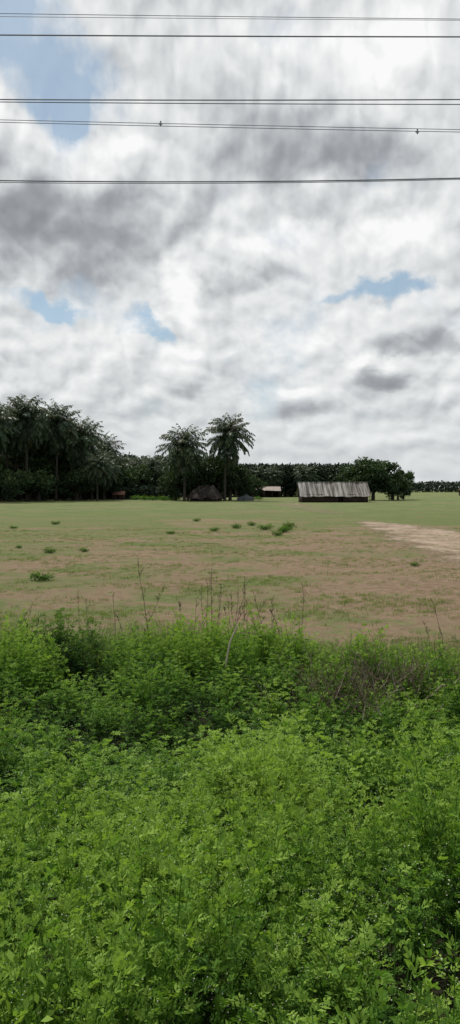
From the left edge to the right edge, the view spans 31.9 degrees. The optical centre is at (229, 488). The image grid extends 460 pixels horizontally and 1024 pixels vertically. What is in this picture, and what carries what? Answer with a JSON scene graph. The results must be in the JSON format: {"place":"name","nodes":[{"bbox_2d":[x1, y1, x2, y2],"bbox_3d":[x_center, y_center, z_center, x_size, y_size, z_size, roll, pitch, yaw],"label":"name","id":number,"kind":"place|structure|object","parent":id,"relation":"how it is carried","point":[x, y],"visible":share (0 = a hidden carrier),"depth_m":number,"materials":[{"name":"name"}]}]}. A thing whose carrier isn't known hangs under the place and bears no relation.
{"place":"outdoors","nodes":[
{"label":"outdoors","id":0,"kind":"place"},
{"bbox_2d":[0,13,440,18],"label":"power line","id":1,"kind":"object","parent":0,"point":[227,16],"visible":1,"depth_m":13.00,"materials":[{"name":"metal"}]},
{"bbox_2d":[0,122,446,133],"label":"power line","id":2,"kind":"object","parent":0,"point":[417,131],"visible":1,"depth_m":11.00,"materials":[{"name":"metal"}]},
{"bbox_2d":[0,489,459,1023],"bbox_3d":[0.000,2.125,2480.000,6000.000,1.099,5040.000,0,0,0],"label":"ground","id":3,"kind":"structure","parent":0,"point":[434,509],"depth_m":25.89,"materials":[{"name":"green plant"}]},
{"bbox_2d":[0,410,14,451],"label":"palm tree","id":4,"kind":"object","parent":3,"relation":"on","point":[6,441],"visible":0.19,"depth_m":159.03,"materials":[{"name":"green plant"}]},
{"bbox_2d":[0,464,16,496],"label":"broadleaf tree","id":5,"kind":"object","parent":3,"relation":"on","point":[1,466],"visible":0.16,"depth_m":157.50,"materials":[{"name":"green plant"}]},
{"bbox_2d":[0,454,18,500],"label":"broadleaf tree","id":6,"kind":"object","parent":3,"relation":"on","point":[2,460],"visible":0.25,"depth_m":166.67,"materials":[{"name":"green plant"}]},
{"bbox_2d":[0,404,20,451],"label":"palm tree","id":7,"kind":"object","parent":3,"relation":"on","point":[3,427],"visible":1,"depth_m":149.96,"materials":[{"name":"green plant"}]},
{"bbox_2d":[1,405,22,500],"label":"palm tree","id":8,"kind":"object","parent":3,"relation":"on","point":[10,448],"visible":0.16,"depth_m":164.60,"materials":[{"name":"green plant"}]},
{"bbox_2d":[0,469,35,501],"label":"broadleaf tree","id":9,"kind":"object","parent":3,"relation":"on","point":[10,482],"visible":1,"depth_m":152.67,"materials":[{"name":"green plant"}]},
{"bbox_2d":[0,449,42,500],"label":"palm tree","id":10,"kind":"object","parent":3,"relation":"on","point":[17,465],"visible":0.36,"depth_m":169.95,"materials":[{"name":"green plant"}]},
{"bbox_2d":[0,394,55,500],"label":"palm tree","id":11,"kind":"object","parent":3,"relation":"on","point":[27,423],"visible":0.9,"depth_m":158.66,"materials":[{"name":"green plant"}]},
{"bbox_2d":[16,416,43,456],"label":"palm tree","id":12,"kind":"object","parent":3,"relation":"on","point":[39,448],"visible":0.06,"depth_m":171.16,"materials":[{"name":"green plant"}]},
{"bbox_2d":[5,453,58,500],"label":"broadleaf tree","id":13,"kind":"object","parent":3,"relation":"on","point":[44,466],"visible":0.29,"depth_m":169.61,"materials":[{"name":"green plant"}]},
{"bbox_2d":[13,441,54,499],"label":"palm tree","id":14,"kind":"object","parent":3,"relation":"on","point":[46,452],"visible":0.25,"depth_m":172.46,"materials":[{"name":"green plant"}]},
{"bbox_2d":[24,469,56,500],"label":"broadleaf tree","id":15,"kind":"object","parent":3,"relation":"on","point":[43,484],"visible":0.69,"depth_m":158.95,"materials":[{"name":"green plant"}]},
{"bbox_2d":[33,417,49,499],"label":"palm tree","id":16,"kind":"object","parent":3,"relation":"on","point":[41,450],"visible":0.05,"depth_m":173.13,"materials":[{"name":"green plant"}]},
{"bbox_2d":[28,570,55,580],"bbox_3d":[-5.325,2.474,22.819,0.794,0.361,0.647,0,0,0],"label":"field shrub","id":17,"kind":"object","parent":3,"relation":"on","point":[39,577],"visible":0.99,"depth_m":22.71,"materials":[{"name":"green plant"}]},
{"bbox_2d":[43,547,56,552],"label":"field shrub","id":18,"kind":"object","parent":3,"relation":"on","point":[48,551],"visible":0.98,"depth_m":32.44,"materials":[{"name":"green plant"}]},
{"bbox_2d":[36,453,71,499],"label":"broadleaf tree","id":19,"kind":"object","parent":3,"relation":"on","point":[52,458],"visible":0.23,"depth_m":172.63,"materials":[{"name":"green plant"}]},
{"bbox_2d":[36,398,81,500],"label":"palm tree","id":20,"kind":"object","parent":3,"relation":"on","point":[58,425],"visible":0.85,"depth_m":166.95,"materials":[{"name":"green plant"}]},
{"bbox_2d":[58,455,91,499],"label":"palm tree","id":21,"kind":"object","parent":3,"relation":"on","point":[63,463],"visible":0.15,"depth_m":174.91,"materials":[{"name":"green plant"}]},
{"bbox_2d":[52,468,98,500],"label":"broadleaf tree","id":22,"kind":"object","parent":3,"relation":"on","point":[73,480],"visible":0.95,"depth_m":167.93,"materials":[{"name":"green plant"}]},
{"bbox_2d":[63,424,99,499],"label":"palm tree","id":23,"kind":"object","parent":3,"relation":"on","point":[89,451],"depth_m":179.20,"materials":[{"name":"green plant"}]},
{"bbox_2d":[58,413,108,500],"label":"palm tree","id":24,"kind":"object","parent":3,"relation":"on","point":[80,453],"visible":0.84,"depth_m":170.90,"materials":[{"name":"green plant"}]},
{"bbox_2d":[79,547,88,551],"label":"field shrub","id":25,"kind":"object","parent":3,"relation":"on","point":[83,550],"visible":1,"depth_m":32.94,"materials":[{"name":"green plant"}]},
{"bbox_2d":[1,484,182,498],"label":"field hedge","id":26,"kind":"object","parent":3,"relation":"on","point":[140,491],"visible":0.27,"depth_m":191.16,"materials":[{"name":"green plant"}]},
{"bbox_2d":[82,452,110,499],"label":"palm tree","id":27,"kind":"object","parent":3,"relation":"on","point":[91,496],"visible":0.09,"depth_m":177.66,"materials":[{"name":"green plant"}]},
{"bbox_2d":[84,478,111,499],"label":"broadleaf tree","id":28,"kind":"object","parent":3,"relation":"on","point":[85,496],"depth_m":183.52,"materials":[{"name":"green plant"}]},
{"bbox_2d":[84,451,114,500],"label":"palm tree","id":29,"kind":"object","parent":3,"relation":"on","point":[98,466],"visible":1,"depth_m":164.94,"materials":[{"name":"green plant"}]},
{"bbox_2d":[90,443,117,499],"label":"palm tree","id":30,"kind":"object","parent":3,"relation":"on","point":[99,450],"visible":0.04,"depth_m":184.77,"materials":[{"name":"green plant"}]},
{"bbox_2d":[96,453,121,499],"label":"palm tree","id":31,"kind":"object","parent":3,"relation":"on","point":[114,467],"visible":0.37,"depth_m":180.64,"materials":[{"name":"green plant"}]},
{"bbox_2d":[93,472,124,499],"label":"broadleaf tree","id":32,"kind":"object","parent":3,"relation":"on","point":[114,487],"visible":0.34,"depth_m":184.90,"materials":[{"name":"green plant"}]},
{"bbox_2d":[100,448,119,499],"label":"palm tree","id":33,"kind":"object","parent":3,"relation":"on","point":[112,462],"visible":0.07,"depth_m":186.58,"materials":[{"name":"green plant"}]},
{"bbox_2d":[94,431,126,464],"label":"palm tree","id":34,"kind":"object","parent":3,"relation":"on","point":[114,448],"visible":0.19,"depth_m":191.91,"materials":[{"name":"green plant"}]},
{"bbox_2d":[112,491,125,499],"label":"hut","id":35,"kind":"object","parent":3,"relation":"on","point":[117,495],"visible":0.94,"depth_m":185.90,"materials":[{"name":"ceramic"}]},
{"bbox_2d":[116,453,132,467],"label":"palm tree","id":36,"kind":"object","parent":3,"relation":"on","point":[125,459],"visible":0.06,"depth_m":214.03,"materials":[{"name":"green plant"}]},
{"bbox_2d":[115,463,138,487],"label":"broadleaf tree","id":37,"kind":"object","parent":3,"relation":"on","point":[128,479],"visible":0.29,"depth_m":192.65,"materials":[{"name":"green plant"}]},
{"bbox_2d":[127,455,147,468],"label":"palm tree","id":38,"kind":"object","parent":3,"relation":"on","point":[135,462],"visible":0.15,"depth_m":212.02,"materials":[{"name":"green plant"}]},
{"bbox_2d":[112,452,170,493],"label":"distant woodland","id":39,"kind":"object","parent":3,"relation":"on","point":[134,456],"visible":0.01,"depth_m":242.89,"materials":[{"name":"green plant"}]},
{"bbox_2d":[137,558,149,639],"bbox_3d":[-1.194,1.776,11.136,0.098,1.665,0.370,0,0,25],"label":"dry stalk","id":40,"kind":"object","parent":3,"relation":"on","point":[143,597],"visible":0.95,"depth_m":11.14,"materials":[{"name":"brown plant"}]},
{"bbox_2d":[124,463,163,491],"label":"broadleaf tree","id":41,"kind":"object","parent":3,"relation":"on","point":[144,479],"visible":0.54,"depth_m":202.53,"materials":[{"name":"green plant"}]},
{"bbox_2d":[146,495,156,500],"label":"bush","id":42,"kind":"object","parent":3,"relation":"on","point":[152,498],"visible":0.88,"depth_m":171.81,"materials":[{"name":"green plant"}]},
{"bbox_2d":[142,587,163,639],"bbox_3d":[-1.158,2.004,11.552,0.465,1.190,0.089,0,0,12],"label":"dry stalk","id":43,"kind":"object","parent":3,"relation":"on","point":[154,609],"visible":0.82,"depth_m":11.55,"materials":[{"name":"brown plant"}]},
{"bbox_2d":[141,455,167,484],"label":"tree","id":44,"kind":"object","parent":3,"relation":"on","point":[153,465],"visible":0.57,"depth_m":206.61,"materials":[{"name":"green plant"}]},
{"bbox_2d":[147,455,169,469],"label":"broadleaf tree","id":45,"kind":"object","parent":3,"relation":"on","point":[159,461],"visible":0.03,"depth_m":216.29,"materials":[{"name":"green plant"}]},
{"bbox_2d":[156,496,170,500],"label":"bush","id":46,"kind":"object","parent":3,"relation":"on","point":[162,498],"visible":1,"depth_m":169.66,"materials":[{"name":"green plant"}]},
{"bbox_2d":[156,472,180,499],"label":"broadleaf tree","id":47,"kind":"object","parent":3,"relation":"on","point":[162,485],"visible":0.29,"depth_m":180.86,"materials":[{"name":"green plant"}]},
{"bbox_2d":[163,468,189,500],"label":"broadleaf tree","id":48,"kind":"object","parent":3,"relation":"on","point":[173,484],"visible":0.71,"depth_m":169.40,"materials":[{"name":"green plant"}]},
{"bbox_2d":[155,423,208,500],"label":"palm tree","id":49,"kind":"object","parent":3,"relation":"on","point":[183,452],"visible":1,"depth_m":161.61,"materials":[{"name":"green plant"}]},
{"bbox_2d":[173,458,218,493],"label":"broadleaf tree","id":50,"kind":"object","parent":3,"relation":"on","point":[194,481],"visible":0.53,"depth_m":167.83,"materials":[{"name":"green plant"}]},
{"bbox_2d":[187,485,222,500],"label":"thatched hut","id":51,"kind":"object","parent":3,"relation":"on","point":[206,493],"visible":0.98,"depth_m":162.38,"materials":[{"name":"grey plant"}]},
{"bbox_2d":[209,569,214,635],"bbox_3d":[-0.235,1.860,10.920,0.104,1.566,0.179,0,0,6],"label":"dry stalk","id":52,"kind":"object","parent":3,"relation":"on","point":[211,592],"visible":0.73,"depth_m":10.89,"materials":[{"name":"brown plant"}]},
{"bbox_2d":[201,452,228,492],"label":"broadleaf tree","id":53,"kind":"object","parent":3,"relation":"on","point":[207,461],"visible":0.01,"depth_m":177.71,"materials":[{"name":"green plant"}]},
{"bbox_2d":[195,454,242,491],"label":"broadleaf tree","id":54,"kind":"object","parent":3,"relation":"on","point":[215,466],"visible":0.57,"depth_m":168.27,"materials":[{"name":"green plant"}]},
{"bbox_2d":[203,412,254,500],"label":"palm tree","id":55,"kind":"object","parent":3,"relation":"on","point":[224,446],"visible":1,"depth_m":163.84,"materials":[{"name":"green plant"}]},
{"bbox_2d":[0,603,459,1023],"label":"weed thicket","id":56,"kind":"object","parent":3,"relation":"on","point":[171,812],"visible":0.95,"depth_m":3.23,"materials":[{"name":"green plant"}]},
{"bbox_2d":[253,637,443,721],"bbox_3d":[1.008,1.712,7.345,1.747,0.724,1.251,0,0,0],"label":"dry brush","id":57,"kind":"object","parent":56,"relation":"on","point":[362,684],"visible":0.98,"depth_m":7.24,"materials":[{"name":"plant"}]},
{"bbox_2d":[299,638,459,707],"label":"dry brush","id":58,"kind":"object","parent":56,"relation":"on","point":[414,676],"visible":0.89,"depth_m":8.27,"materials":[{"name":"plant"}]},
{"bbox_2d":[224,623,237,681],"bbox_3d":[0.001,2.020,9.309,0.184,0.922,0.044,0,0,0],"label":"stick","id":59,"kind":"object","parent":3,"relation":"on","point":[235,630],"visible":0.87,"depth_m":9.30,"materials":[{"name":"grey wood"}]},
{"bbox_2d":[214,459,249,500],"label":"broadleaf tree","id":60,"kind":"object","parent":3,"relation":"on","point":[236,481],"visible":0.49,"depth_m":171.00,"materials":[{"name":"green plant"}]},
{"bbox_2d":[230,524,241,527],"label":"field shrub","id":61,"kind":"object","parent":3,"relation":"on","point":[236,526],"visible":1,"depth_m":51.95,"materials":[{"name":"green plant"}]},
{"bbox_2d":[232,467,254,496],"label":"broadleaf tree","id":62,"kind":"object","parent":3,"relation":"on","point":[250,481],"visible":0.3,"depth_m":173.53,"materials":[{"name":"green plant"}]},
{"bbox_2d":[237,494,253,500],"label":"covered stack","id":63,"kind":"object","parent":3,"relation":"on","point":[246,497],"visible":1,"depth_m":167.01,"materials":[{"name":"grey plastic"}]},
{"bbox_2d":[244,475,266,498],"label":"broadleaf tree","id":64,"kind":"object","parent":3,"relation":"on","point":[257,483],"visible":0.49,"depth_m":195.67,"materials":[{"name":"green plant"}]},
{"bbox_2d":[250,464,267,484],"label":"palm tree","id":65,"kind":"object","parent":3,"relation":"on","point":[257,471],"visible":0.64,"depth_m":238.76,"materials":[{"name":"green plant"}]},
{"bbox_2d":[257,522,273,529],"bbox_3d":[2.212,2.368,50.013,1.172,0.558,0.974,0,0,-12],"label":"field shrub","id":66,"kind":"object","parent":3,"relation":"on","point":[265,527],"visible":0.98,"depth_m":49.92,"materials":[{"name":"green plant"}]},
{"bbox_2d":[256,486,280,496],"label":"open shelter","id":67,"kind":"object","parent":3,"relation":"on","point":[270,491],"visible":0.7,"depth_m":233.60,"materials":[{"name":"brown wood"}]},
{"bbox_2d":[181,462,356,496],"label":"plantation woodland","id":68,"kind":"object","parent":3,"relation":"on","point":[292,488],"visible":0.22,"depth_m":241.67,"materials":[{"name":"green plant"}]},
{"bbox_2d":[261,465,283,485],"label":"palm tree","id":69,"kind":"object","parent":3,"relation":"on","point":[273,479],"visible":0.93,"depth_m":237.65,"materials":[{"name":"green plant"}]},
{"bbox_2d":[271,530,282,535],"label":"field shrub","id":70,"kind":"object","parent":3,"relation":"on","point":[277,533],"visible":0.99,"depth_m":43.94,"materials":[{"name":"green plant"}]},
{"bbox_2d":[277,525,289,532],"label":"field shrub","id":71,"kind":"object","parent":3,"relation":"on","point":[283,529],"visible":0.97,"depth_m":46.78,"materials":[{"name":"green plant"}]},
{"bbox_2d":[282,520,296,527],"bbox_3d":[3.900,2.368,52.981,1.049,0.601,1.262,0,0,34],"label":"field shrub","id":72,"kind":"object","parent":3,"relation":"on","point":[289,525],"visible":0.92,"depth_m":52.95,"materials":[{"name":"green plant"}]},
{"bbox_2d":[299,584,306,646],"bbox_3d":[0.947,1.963,10.704,0.093,1.403,0.160,0,0,59],"label":"dry stalk","id":73,"kind":"object","parent":3,"relation":"on","point":[302,609],"visible":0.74,"depth_m":10.70,"materials":[{"name":"brown plant"}]},
{"bbox_2d":[292,463,314,484],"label":"palm tree","id":74,"kind":"object","parent":3,"relation":"on","point":[299,475],"visible":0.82,"depth_m":237.46,"materials":[{"name":"green plant"}]},
{"bbox_2d":[297,465,318,481],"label":"palm tree","id":75,"kind":"object","parent":3,"relation":"on","point":[312,475],"visible":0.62,"depth_m":238.76,"materials":[{"name":"green plant"}]},
{"bbox_2d":[309,466,324,481],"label":"palm tree","id":76,"kind":"object","parent":3,"relation":"on","point":[319,480],"visible":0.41,"depth_m":241.49,"materials":[{"name":"green plant"}]},
{"bbox_2d":[325,465,341,481],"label":"palm tree","id":77,"kind":"object","parent":3,"relation":"on","point":[331,473],"visible":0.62,"depth_m":240.83,"materials":[{"name":"green plant"}]},
{"bbox_2d":[296,482,370,502],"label":"long shed","id":78,"kind":"structure","parent":3,"relation":"on","point":[332,491],"depth_m":148.84,"materials":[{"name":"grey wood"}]},
{"bbox_2d":[336,464,353,481],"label":"broadleaf tree","id":79,"kind":"object","parent":3,"relation":"on","point":[341,478],"visible":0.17,"depth_m":184.17,"materials":[{"name":"green plant"}]},
{"bbox_2d":[341,456,403,500],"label":"broadleaf tree","id":80,"kind":"object","parent":3,"relation":"on","point":[378,474],"visible":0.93,"depth_m":169.61,"materials":[{"name":"green plant"}]},
{"bbox_2d":[377,475,413,499],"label":"broadleaf tree","id":81,"kind":"object","parent":3,"relation":"on","point":[404,483],"visible":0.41,"depth_m":176.53,"materials":[{"name":"green plant"}]},
{"bbox_2d":[396,486,412,499],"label":"broadleaf tree","id":82,"kind":"object","parent":3,"relation":"on","point":[401,496],"visible":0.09,"depth_m":183.83,"materials":[{"name":"green plant"}]},
{"bbox_2d":[395,469,415,498],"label":"broadleaf tree","id":83,"kind":"object","parent":3,"relation":"on","point":[408,475],"visible":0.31,"depth_m":189.01,"materials":[{"name":"green plant"}]},
{"bbox_2d":[376,480,459,491],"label":"tree line","id":84,"kind":"object","parent":3,"relation":"on","point":[428,486],"visible":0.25,"depth_m":528.47,"materials":[{"name":"green plant"}]},
{"bbox_2d":[430,598,445,656],"bbox_3d":[2.545,1.962,9.689,0.283,1.272,0.074,0,0,41],"label":"dry stalk","id":85,"kind":"object","parent":3,"relation":"on","point":[438,623],"visible":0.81,"depth_m":9.70,"materials":[{"name":"brown plant"}]},
{"bbox_2d":[0,616,459,713],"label":"tall grass","id":86,"kind":"structure","parent":0,"point":[108,641],"depth_m":10.77,"materials":[{"name":"green plant"}]},
{"bbox_2d":[0,99,459,100],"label":"power line","id":87,"kind":"object","parent":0,"point":[229,100],"visible":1,"depth_m":11.99,"materials":[{"name":"metal"}]},
{"bbox_2d":[0,34,459,37],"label":"power line","id":88,"kind":"object","parent":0,"point":[227,36],"visible":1,"depth_m":11.99,"materials":[{"name":"metal"}]},
{"bbox_2d":[0,177,459,181],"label":"power line","id":89,"kind":"object","parent":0,"point":[234,181],"visible":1,"depth_m":9.99,"materials":[{"name":"metal"}]},
{"bbox_2d":[0,101,459,104],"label":"power line","id":90,"kind":"object","parent":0,"point":[230,103],"visible":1,"depth_m":11.99,"materials":[{"name":"metal"}]},
{"bbox_2d":[0,179,459,183],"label":"power line","id":91,"kind":"object","parent":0,"point":[223,183],"visible":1,"depth_m":10.00,"materials":[{"name":"metal"}]},
{"bbox_2d":[0,119,459,129],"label":"power line","id":92,"kind":"object","parent":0,"point":[160,123],"visible":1,"depth_m":11.00,"materials":[{"name":"metal"}]},
{"bbox_2d":[0,16,459,20],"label":"power line","id":93,"kind":"object","parent":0,"point":[215,18],"visible":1,"depth_m":13.20,"materials":[{"name":"metal"}]},
{"bbox_2d":[0,0,459,488],"label":"sky","id":94,"kind":"structure","parent":0,"point":[326,315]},
{"bbox_2d":[360,521,459,561],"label":"dirt track","id":95,"kind":"structure","parent":0,"point":[411,531],"depth_m":43.28,"materials":[{"name":"beige soil"}]}
]}

